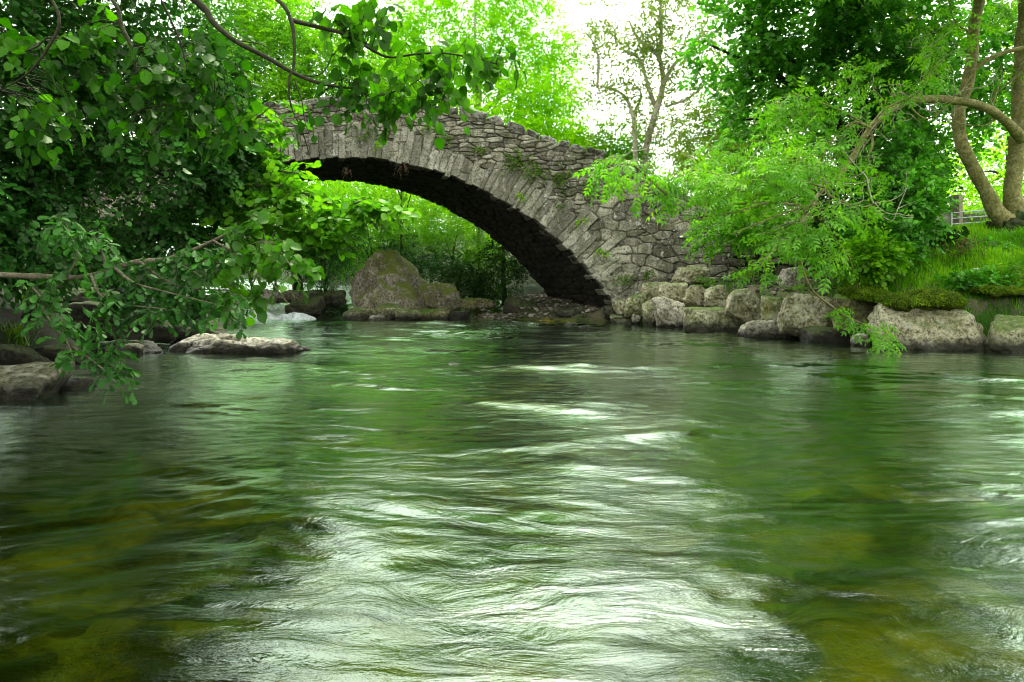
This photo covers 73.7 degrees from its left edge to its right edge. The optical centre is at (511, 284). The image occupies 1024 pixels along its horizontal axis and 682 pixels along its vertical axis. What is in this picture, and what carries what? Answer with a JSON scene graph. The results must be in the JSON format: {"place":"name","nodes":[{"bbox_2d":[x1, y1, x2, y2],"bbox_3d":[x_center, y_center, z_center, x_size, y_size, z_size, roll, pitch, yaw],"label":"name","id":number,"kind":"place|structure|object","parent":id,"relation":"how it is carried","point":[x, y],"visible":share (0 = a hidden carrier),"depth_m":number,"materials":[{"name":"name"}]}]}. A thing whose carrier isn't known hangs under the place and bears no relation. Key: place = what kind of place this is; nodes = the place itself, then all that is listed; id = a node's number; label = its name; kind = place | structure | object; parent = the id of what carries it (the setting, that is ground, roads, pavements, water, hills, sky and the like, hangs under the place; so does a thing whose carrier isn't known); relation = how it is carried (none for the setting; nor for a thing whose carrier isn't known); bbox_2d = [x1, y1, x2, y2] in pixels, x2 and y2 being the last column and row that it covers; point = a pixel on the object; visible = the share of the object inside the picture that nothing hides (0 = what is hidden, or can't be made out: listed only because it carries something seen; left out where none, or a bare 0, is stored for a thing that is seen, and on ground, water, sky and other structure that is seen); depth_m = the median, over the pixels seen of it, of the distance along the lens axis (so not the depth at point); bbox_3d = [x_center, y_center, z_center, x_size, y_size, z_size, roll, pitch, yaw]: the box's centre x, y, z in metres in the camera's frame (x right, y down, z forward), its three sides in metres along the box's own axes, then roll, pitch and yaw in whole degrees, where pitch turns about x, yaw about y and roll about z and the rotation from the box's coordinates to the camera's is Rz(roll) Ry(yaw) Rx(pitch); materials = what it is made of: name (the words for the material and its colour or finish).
{"place":"outdoors","nodes":[
{"label":"outdoors","id":0,"kind":"place"},
{"bbox_2d":[0,279,1023,681],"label":"river","id":1,"kind":"structure","parent":0,"point":[404,501],"depth_m":2.99,"materials":[{"name":"liquid"}]},
{"bbox_2d":[0,344,51,364],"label":"bank rock","id":2,"kind":"object","parent":1,"relation":"in","point":[11,354],"visible":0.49,"depth_m":7.61,"materials":[{"name":"stone"}]},
{"bbox_2d":[0,361,74,399],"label":"bank rock","id":3,"kind":"object","parent":1,"relation":"in","point":[32,381],"visible":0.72,"depth_m":6.09,"materials":[{"name":"stone"}]},
{"bbox_2d":[34,344,90,363],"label":"bank rock","id":4,"kind":"object","parent":1,"relation":"in","point":[49,352],"visible":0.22,"depth_m":8.60,"materials":[{"name":"stone"}]},
{"bbox_2d":[60,378,97,389],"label":"bank rock","id":5,"kind":"object","parent":1,"relation":"in","point":[76,383],"visible":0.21,"depth_m":6.55,"materials":[{"name":"stone"}]},
{"bbox_2d":[48,301,175,343],"bbox_3d":[-6.762,0.657,11.527,2.485,0.767,0.746,0,0,0],"label":"bank rock","id":6,"kind":"object","parent":1,"relation":"on","point":[160,333],"visible":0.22,"depth_m":11.24,"materials":[{"name":"stone"}]},
{"bbox_2d":[90,339,162,353],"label":"bank rock","id":7,"kind":"object","parent":1,"relation":"in","point":[151,347],"visible":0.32,"depth_m":9.88,"materials":[{"name":"stone"}]},
{"bbox_2d":[122,343,144,354],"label":"bank rock","id":8,"kind":"object","parent":1,"relation":"in","point":[136,348],"visible":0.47,"depth_m":9.62,"materials":[{"name":"stone"}]},
{"bbox_2d":[172,318,225,341],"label":"bank rock","id":9,"kind":"object","parent":1,"relation":"in","point":[180,332],"visible":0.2,"depth_m":11.63,"materials":[{"name":"stone"}]},
{"bbox_2d":[169,333,242,351],"bbox_3d":[-4.613,0.957,10.409,1.079,0.431,0.566,0,0,0],"label":"bank rock","id":10,"kind":"object","parent":1,"relation":"in","point":[183,345],"visible":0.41,"depth_m":10.20,"materials":[{"name":"stone"}]},
{"bbox_2d":[186,337,311,353],"bbox_3d":[-3.930,0.993,10.157,1.854,0.443,0.624,0,0,0],"label":"bank rock","id":11,"kind":"object","parent":1,"relation":"in","point":[257,345],"visible":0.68,"depth_m":9.91,"materials":[{"name":"stone"}]},
{"bbox_2d":[244,289,281,302],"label":"bank rock","id":12,"kind":"object","parent":1,"relation":"in","point":[267,294],"visible":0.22,"depth_m":21.79,"materials":[{"name":"stone"}]},
{"bbox_2d":[273,312,315,319],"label":"cascade water","id":13,"kind":"structure","parent":1,"relation":"on","point":[295,316],"depth_m":19.47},
{"bbox_2d":[281,290,322,300],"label":"bank rock","id":14,"kind":"object","parent":1,"relation":"in","point":[292,295],"visible":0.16,"depth_m":22.62,"materials":[{"name":"stone"}]},
{"bbox_2d":[285,296,325,314],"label":"bank rock","id":15,"kind":"object","parent":1,"relation":"in","point":[316,305],"visible":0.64,"depth_m":20.62,"materials":[{"name":"stone"}]},
{"bbox_2d":[308,290,346,302],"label":"bank rock","id":16,"kind":"object","parent":1,"relation":"in","point":[334,296],"visible":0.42,"depth_m":21.62,"materials":[{"name":"stone"}]},
{"bbox_2d":[342,306,376,319],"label":"rock","id":17,"kind":"object","parent":1,"relation":"in","point":[358,313],"visible":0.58,"depth_m":19.32,"materials":[{"name":"stone"}]},
{"bbox_2d":[376,303,402,319],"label":"rock","id":18,"kind":"object","parent":1,"relation":"in","point":[387,310],"visible":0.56,"depth_m":19.21,"materials":[{"name":"stone"}]},
{"bbox_2d":[394,308,421,319],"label":"rock","id":19,"kind":"object","parent":1,"relation":"in","point":[408,314],"visible":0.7,"depth_m":18.95,"materials":[{"name":"stone"}]},
{"bbox_2d":[419,308,450,319],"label":"rock","id":20,"kind":"object","parent":1,"relation":"in","point":[439,313],"visible":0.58,"depth_m":19.34,"materials":[{"name":"stone"}]},
{"bbox_2d":[418,283,460,309],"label":"rock","id":21,"kind":"object","parent":1,"relation":"in","point":[440,295],"visible":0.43,"depth_m":20.79,"materials":[{"name":"stone"}]},
{"bbox_2d":[448,311,469,318],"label":"rock","id":22,"kind":"object","parent":1,"relation":"in","point":[459,315],"visible":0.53,"depth_m":19.50,"materials":[{"name":"stone"}]},
{"bbox_2d":[553,308,586,316],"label":"stone","id":23,"kind":"object","parent":1,"relation":"on","point":[565,313],"visible":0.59,"depth_m":18.46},
{"bbox_2d":[603,305,616,319],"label":"stone","id":24,"kind":"object","parent":1,"relation":"in","point":[608,310],"visible":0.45,"depth_m":17.91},
{"bbox_2d":[624,292,647,321],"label":"boulder","id":25,"kind":"object","parent":1,"relation":"on","point":[633,304],"visible":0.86,"depth_m":16.84,"materials":[{"name":"stone"}]},
{"bbox_2d":[642,300,655,326],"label":"boulder","id":26,"kind":"object","parent":1,"relation":"in","point":[648,314],"visible":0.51,"depth_m":15.96,"materials":[{"name":"stone"}]},
{"bbox_2d":[652,296,684,327],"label":"boulder","id":27,"kind":"object","parent":1,"relation":"in","point":[668,313],"visible":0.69,"depth_m":15.35,"materials":[{"name":"stone"}]},
{"bbox_2d":[658,281,687,301],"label":"boulder","id":28,"kind":"object","parent":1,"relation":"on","point":[675,291],"visible":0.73,"depth_m":16.25,"materials":[{"name":"stone"}]},
{"bbox_2d":[683,306,744,332],"bbox_3d":[4.269,0.830,14.489,1.195,0.732,0.746,0,0,0],"label":"boulder","id":29,"kind":"object","parent":1,"relation":"in","point":[705,319],"visible":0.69,"depth_m":14.20,"materials":[{"name":"stone"}]},
{"bbox_2d":[737,320,795,338],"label":"boulder","id":30,"kind":"object","parent":1,"relation":"in","point":[759,329],"visible":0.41,"depth_m":12.89,"materials":[{"name":"stone"}]},
{"bbox_2d":[760,295,782,320],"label":"boulder","id":31,"kind":"object","parent":30,"relation":"on","point":[770,306],"visible":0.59,"depth_m":13.15,"materials":[{"name":"stone"}]},
{"bbox_2d":[777,293,832,336],"bbox_3d":[5.315,0.580,12.366,0.885,0.859,0.665,0,0,0],"label":"boulder","id":32,"kind":"object","parent":1,"relation":"in","point":[797,312],"visible":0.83,"depth_m":12.18,"materials":[{"name":"stone"}]},
{"bbox_2d":[798,326,851,342],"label":"boulder","id":33,"kind":"object","parent":1,"relation":"in","point":[818,334],"visible":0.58,"depth_m":11.71,"materials":[{"name":"stone"}]},
{"bbox_2d":[831,293,876,332],"bbox_3d":[5.900,0.469,11.755,0.768,0.723,0.628,0,0,14],"label":"boulder","id":34,"kind":"object","parent":33,"relation":"on","point":[862,311],"visible":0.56,"depth_m":11.55,"materials":[{"name":"stone"}]},
{"bbox_2d":[836,283,893,303],"bbox_3d":[6.040,0.166,11.577,0.836,0.405,0.906,0,0,0],"label":"moss cushion","id":35,"kind":"object","parent":34,"relation":"on","point":[860,293],"visible":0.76,"depth_m":11.43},
{"bbox_2d":[850,333,870,346],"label":"boulder","id":36,"kind":"object","parent":1,"relation":"in","point":[853,341],"visible":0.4,"depth_m":11.03,"materials":[{"name":"stone"}]},
{"bbox_2d":[866,302,986,350],"bbox_3d":[6.587,0.681,10.828,1.826,1.041,0.894,0,0,0],"label":"boulder","id":37,"kind":"object","parent":1,"relation":"in","point":[945,330],"visible":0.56,"depth_m":10.54,"materials":[{"name":"stone"}]},
{"bbox_2d":[874,286,967,311],"bbox_3d":[6.475,0.257,10.863,1.463,0.463,0.899,0,0,0],"label":"moss cushion","id":38,"kind":"object","parent":37,"relation":"on","point":[929,299],"visible":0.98,"depth_m":10.60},
{"bbox_2d":[983,314,1023,352],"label":"boulder","id":39,"kind":"object","parent":1,"relation":"in","point":[1005,334],"visible":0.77,"depth_m":9.98,"materials":[{"name":"stone"}]},
{"bbox_2d":[0,205,1023,348],"bbox_3d":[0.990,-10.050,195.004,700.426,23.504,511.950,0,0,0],"label":"ground","id":40,"kind":"structure","parent":0,"point":[8,314],"depth_m":13.51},
{"bbox_2d":[0,318,42,345],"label":"sedge tuft","id":41,"kind":"object","parent":40,"relation":"on","point":[13,332],"visible":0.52,"depth_m":8.58,"materials":[{"name":"green plant"}]},
{"bbox_2d":[0,287,119,303],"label":"bank rock","id":42,"kind":"object","parent":40,"relation":"on","point":[79,294],"visible":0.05,"depth_m":11.99,"materials":[{"name":"stone"}]},
{"bbox_2d":[0,0,251,178],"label":"tree","id":43,"kind":"object","parent":40,"relation":"on","point":[192,7],"visible":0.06,"depth_m":22.89,"materials":[{"name":"green plant"}]},
{"bbox_2d":[56,217,224,299],"bbox_3d":[-10.009,-0.301,18.245,5.020,3.524,3.574,0,0,0],"label":"bush","id":44,"kind":"object","parent":40,"relation":"on","point":[107,285],"visible":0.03,"depth_m":17.82,"materials":[{"name":"green plant"}]},
{"bbox_2d":[0,0,325,404],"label":"oak tree","id":45,"kind":"object","parent":40,"relation":"on","point":[61,244],"visible":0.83,"depth_m":6.88,"materials":[{"name":"green plant"}]},
{"bbox_2d":[19,98,421,320],"bbox_3d":[-3.966,-0.840,9.027,5.989,3.164,1.483,0,0,24],"label":"alder tree","id":46,"kind":"object","parent":40,"relation":"on","point":[319,233],"visible":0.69,"depth_m":8.29,"materials":[{"name":"green plant"}]},
{"bbox_2d":[176,205,308,294],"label":"bush","id":47,"kind":"object","parent":40,"relation":"on","point":[247,278],"visible":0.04,"depth_m":22.74,"materials":[{"name":"green plant"}]},
{"bbox_2d":[0,0,526,173],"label":"hazel tree","id":48,"kind":"object","parent":40,"relation":"on","point":[141,88],"visible":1,"depth_m":2.63,"materials":[{"name":"green plant"}]},
{"bbox_2d":[179,0,408,289],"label":"tree","id":49,"kind":"object","parent":40,"relation":"on","point":[267,29],"visible":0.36,"depth_m":23.71,"materials":[{"name":"green plant"}]},
{"bbox_2d":[282,212,375,296],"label":"bush","id":50,"kind":"object","parent":40,"relation":"on","point":[335,257],"visible":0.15,"depth_m":22.80,"materials":[{"name":"green plant"}]},
{"bbox_2d":[209,180,457,275],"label":"tree","id":51,"kind":"object","parent":40,"relation":"on","point":[386,190],"visible":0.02,"depth_m":45.16,"materials":[{"name":"green plant"}]},
{"bbox_2d":[299,199,384,287],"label":"bush","id":52,"kind":"object","parent":40,"relation":"on","point":[354,264],"visible":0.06,"depth_m":26.83,"materials":[{"name":"green plant"}]},
{"bbox_2d":[305,181,432,267],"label":"bush","id":53,"kind":"object","parent":40,"relation":"on","point":[373,220],"visible":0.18,"depth_m":26.02,"materials":[{"name":"green plant"}]},
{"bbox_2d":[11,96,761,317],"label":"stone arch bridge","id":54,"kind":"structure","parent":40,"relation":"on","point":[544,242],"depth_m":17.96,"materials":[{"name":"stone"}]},
{"bbox_2d":[501,146,532,172],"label":"fern tuft","id":55,"kind":"object","parent":54,"relation":"attached to","point":[510,157],"visible":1,"depth_m":17.81,"materials":[{"name":"green plant"}]},
{"bbox_2d":[518,160,546,183],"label":"fern tuft","id":56,"kind":"object","parent":54,"relation":"attached to","point":[536,171],"visible":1,"depth_m":17.83,"materials":[{"name":"green plant"}]},
{"bbox_2d":[545,161,572,194],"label":"fern tuft","id":57,"kind":"object","parent":54,"relation":"attached to","point":[557,178],"visible":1,"depth_m":17.81,"materials":[{"name":"green plant"}]},
{"bbox_2d":[614,272,639,289],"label":"fern tuft","id":58,"kind":"object","parent":54,"relation":"attached to","point":[625,279],"visible":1,"depth_m":17.81,"materials":[{"name":"green plant"}]},
{"bbox_2d":[349,248,427,310],"bbox_3d":[-3.641,0.743,21.073,2.781,3.737,2.740,0,0,17],"label":"great rock","id":59,"kind":"object","parent":40,"relation":"on","point":[387,276],"visible":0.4,"depth_m":20.30,"materials":[{"name":"stone"}]},
{"bbox_2d":[360,72,438,255],"bbox_3d":[-3.869,-3.099,24.951,5.026,9.387,3.212,0,0,0],"label":"bush","id":60,"kind":"object","parent":40,"relation":"on","point":[413,96],"visible":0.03,"depth_m":24.95,"materials":[{"name":"green plant"}]},
{"bbox_2d":[313,180,490,247],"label":"tree","id":61,"kind":"object","parent":40,"relation":"on","point":[415,217],"visible":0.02,"depth_m":46.71,"materials":[{"name":"green plant"}]},
{"bbox_2d":[299,180,509,259],"bbox_3d":[-4.444,-3.034,30.662,12.402,8.528,4.756,0,0,13],"label":"bush","id":62,"kind":"object","parent":40,"relation":"on","point":[350,191],"visible":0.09,"depth_m":30.64,"materials":[{"name":"green plant"}]},
{"bbox_2d":[363,227,489,288],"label":"bush","id":63,"kind":"object","parent":40,"relation":"on","point":[418,262],"visible":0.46,"depth_m":24.61,"materials":[{"name":"green plant"}]},
{"bbox_2d":[369,192,516,278],"bbox_3d":[-2.320,-1.401,24.455,6.069,4.782,3.590,0,0,30],"label":"bush","id":64,"kind":"object","parent":40,"relation":"on","point":[449,231],"visible":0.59,"depth_m":24.08,"materials":[{"name":"green plant"}]},
{"bbox_2d":[344,0,598,289],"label":"tree","id":65,"kind":"object","parent":40,"relation":"on","point":[538,58],"visible":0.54,"depth_m":26.49,"materials":[{"name":"green plant"}]},
{"bbox_2d":[460,297,495,308],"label":"rock","id":66,"kind":"object","parent":40,"relation":"on","point":[472,303],"visible":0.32,"depth_m":20.97,"materials":[{"name":"stone"}]},
{"bbox_2d":[429,240,536,302],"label":"bush","id":67,"kind":"object","parent":40,"relation":"on","point":[481,283],"visible":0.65,"depth_m":22.27,"materials":[{"name":"green plant"}]},
{"bbox_2d":[451,93,531,268],"bbox_3d":[-1.280,-3.108,24.523,4.591,7.561,2.984,0,0,12],"label":"bush","id":68,"kind":"object","parent":40,"relation":"on","point":[495,111],"visible":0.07,"depth_m":24.07,"materials":[{"name":"green plant"}]},
{"bbox_2d":[505,110,599,151],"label":"bush","id":69,"kind":"object","parent":40,"relation":"on","point":[567,134],"visible":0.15,"depth_m":24.07,"materials":[{"name":"green plant"}]},
{"bbox_2d":[571,110,663,178],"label":"bush","id":70,"kind":"object","parent":40,"relation":"on","point":[620,150],"visible":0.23,"depth_m":24.46,"materials":[{"name":"green plant"}]},
{"bbox_2d":[611,298,625,315],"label":"stone","id":71,"kind":"object","parent":40,"relation":"on","point":[618,305],"visible":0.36,"depth_m":17.41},
{"bbox_2d":[639,282,659,301],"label":"boulder","id":72,"kind":"object","parent":40,"relation":"on","point":[651,288],"visible":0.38,"depth_m":16.94,"materials":[{"name":"stone"}]},
{"bbox_2d":[559,0,750,173],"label":"thin tree","id":73,"kind":"object","parent":40,"relation":"on","point":[656,47],"visible":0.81,"depth_m":23.87,"materials":[{"name":"green plant"}]},
{"bbox_2d":[671,265,709,287],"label":"stone","id":74,"kind":"object","parent":40,"relation":"on","point":[688,274],"visible":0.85,"depth_m":16.66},
{"bbox_2d":[683,285,705,306],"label":"boulder","id":75,"kind":"object","parent":40,"relation":"on","point":[694,296],"visible":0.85,"depth_m":15.58,"materials":[{"name":"stone"}]},
{"bbox_2d":[703,285,728,306],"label":"boulder","id":76,"kind":"object","parent":40,"relation":"on","point":[716,296],"visible":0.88,"depth_m":14.93,"materials":[{"name":"stone"}]},
{"bbox_2d":[642,51,824,223],"bbox_3d":[7.178,-4.688,22.558,6.329,6.669,4.570,0,0,0],"label":"tree","id":77,"kind":"object","parent":40,"relation":"on","point":[696,138],"visible":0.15,"depth_m":22.27,"materials":[{"name":"green plant"}]},
{"bbox_2d":[680,185,798,279],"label":"shrub","id":78,"kind":"object","parent":40,"relation":"on","point":[726,232],"visible":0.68,"depth_m":15.40,"materials":[{"name":"green plant"}]},
{"bbox_2d":[725,288,760,323],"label":"boulder","id":79,"kind":"object","parent":40,"relation":"on","point":[742,306],"visible":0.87,"depth_m":13.90,"materials":[{"name":"stone"}]},
{"bbox_2d":[729,266,764,280],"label":"weed","id":80,"kind":"object","parent":40,"relation":"on","point":[749,273],"visible":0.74,"depth_m":15.07,"materials":[{"name":"green plant"}]},
{"bbox_2d":[729,235,821,280],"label":"stone wall","id":81,"kind":"structure","parent":40,"relation":"on","point":[734,262],"depth_m":16.87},
{"bbox_2d":[776,267,802,290],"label":"stone","id":82,"kind":"object","parent":40,"relation":"on","point":[788,276],"visible":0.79,"depth_m":13.61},
{"bbox_2d":[572,0,1023,355],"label":"ash tree","id":83,"kind":"object","parent":40,"relation":"on","point":[1010,211],"visible":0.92,"depth_m":11.16,"materials":[{"name":"green plant"}]},
{"bbox_2d":[714,136,883,221],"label":"tree","id":84,"kind":"object","parent":40,"relation":"on","point":[793,212],"visible":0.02,"depth_m":42.57,"materials":[{"name":"green plant"}]},
{"bbox_2d":[787,150,904,273],"bbox_3d":[6.472,-1.172,13.302,2.588,2.856,1.752,0,0,-24],"label":"shrub","id":85,"kind":"object","parent":40,"relation":"on","point":[816,218],"visible":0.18,"depth_m":13.06,"materials":[{"name":"green plant"}]},
{"bbox_2d":[675,0,1017,208],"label":"lime tree","id":86,"kind":"object","parent":40,"relation":"on","point":[841,27],"visible":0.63,"depth_m":16.59,"materials":[{"name":"green plant"}]},
{"bbox_2d":[754,0,973,218],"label":"tree","id":87,"kind":"object","parent":40,"relation":"on","point":[844,195],"visible":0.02,"depth_m":19.14,"materials":[{"name":"green plant"}]},
{"bbox_2d":[823,223,915,333],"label":"shrub","id":88,"kind":"object","parent":40,"relation":"on","point":[884,257],"visible":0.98,"depth_m":11.52,"materials":[{"name":"green plant"}]},
{"bbox_2d":[823,149,966,282],"bbox_3d":[7.076,-1.229,12.587,2.777,2.630,1.895,0,0,-31],"label":"shrub","id":89,"kind":"object","parent":40,"relation":"on","point":[928,199],"visible":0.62,"depth_m":12.30,"materials":[{"name":"green plant"}]},
{"bbox_2d":[854,119,965,232],"bbox_3d":[8.513,-2.132,14.783,2.005,3.132,2.402,0,0,0],"label":"shrub","id":90,"kind":"object","parent":40,"relation":"on","point":[902,141],"visible":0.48,"depth_m":14.53,"materials":[{"name":"green plant"}]},
{"bbox_2d":[820,115,1023,212],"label":"tree","id":91,"kind":"object","parent":40,"relation":"on","point":[1003,163],"visible":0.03,"depth_m":40.35,"materials":[{"name":"green plant"}]},
{"bbox_2d":[910,226,969,248],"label":"weed","id":92,"kind":"object","parent":40,"relation":"on","point":[966,232],"visible":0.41,"depth_m":13.14,"materials":[{"name":"green plant"}]},
{"bbox_2d":[933,269,978,291],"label":"weed","id":93,"kind":"object","parent":40,"relation":"on","point":[951,281],"visible":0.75,"depth_m":11.36,"materials":[{"name":"green plant"}]},
{"bbox_2d":[950,195,962,226],"bbox_3d":[10.738,-1.397,16.500,0.210,1.514,0.210,0,0,-34],"label":"gatepost","id":94,"kind":"object","parent":40,"relation":"on","point":[960,209],"visible":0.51,"depth_m":16.42,"materials":[{"name":"grey wood"}]},
{"bbox_2d":[908,8,1023,219],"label":"tree","id":95,"kind":"object","parent":40,"relation":"on","point":[997,177],"visible":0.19,"depth_m":23.28,"materials":[{"name":"green plant"}]},
{"bbox_2d":[942,236,1000,256],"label":"weed","id":96,"kind":"object","parent":40,"relation":"on","point":[959,246],"visible":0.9,"depth_m":12.23,"materials":[{"name":"green plant"}]},
{"bbox_2d":[951,263,1020,288],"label":"weed","id":97,"kind":"object","parent":40,"relation":"on","point":[982,273],"visible":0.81,"depth_m":11.08,"materials":[{"name":"green plant"}]},
{"bbox_2d":[962,234,1017,255],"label":"weed","id":98,"kind":"object","parent":40,"relation":"on","point":[990,241],"visible":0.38,"depth_m":12.51,"materials":[{"name":"green plant"}]},
{"bbox_2d":[974,256,1023,279],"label":"weed","id":99,"kind":"object","parent":40,"relation":"on","point":[1003,266],"visible":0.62,"depth_m":11.15,"materials":[{"name":"green plant"}]},
{"bbox_2d":[988,262,1023,283],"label":"weed","id":100,"kind":"object","parent":40,"relation":"on","point":[1017,269],"visible":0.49,"depth_m":11.03,"materials":[{"name":"green plant"}]},
{"bbox_2d":[0,0,1023,255],"label":"sky","id":101,"kind":"structure","parent":0,"point":[621,11],"materials":[{"name":"white"}]},
{"bbox_2d":[473,269,914,321],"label":"gravel","id":102,"kind":"structure","parent":0,"point":[509,316],"depth_m":19.12,"materials":[{"name":"stone"}]},
{"bbox_2d":[503,297,536,313],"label":"stone","id":103,"kind":"object","parent":102,"relation":"on","point":[513,304],"visible":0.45,"depth_m":19.68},
{"bbox_2d":[712,218,1023,329],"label":"grass","id":104,"kind":"structure","parent":0,"point":[978,229],"depth_m":12.23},
{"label":"boulder","id":105,"kind":"object","parent":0,"visible":0},
{"bbox_2d":[966,283,1023,297],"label":"moss cushion","id":106,"kind":"object","parent":105,"relation":"on","point":[993,290],"visible":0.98,"depth_m":10.68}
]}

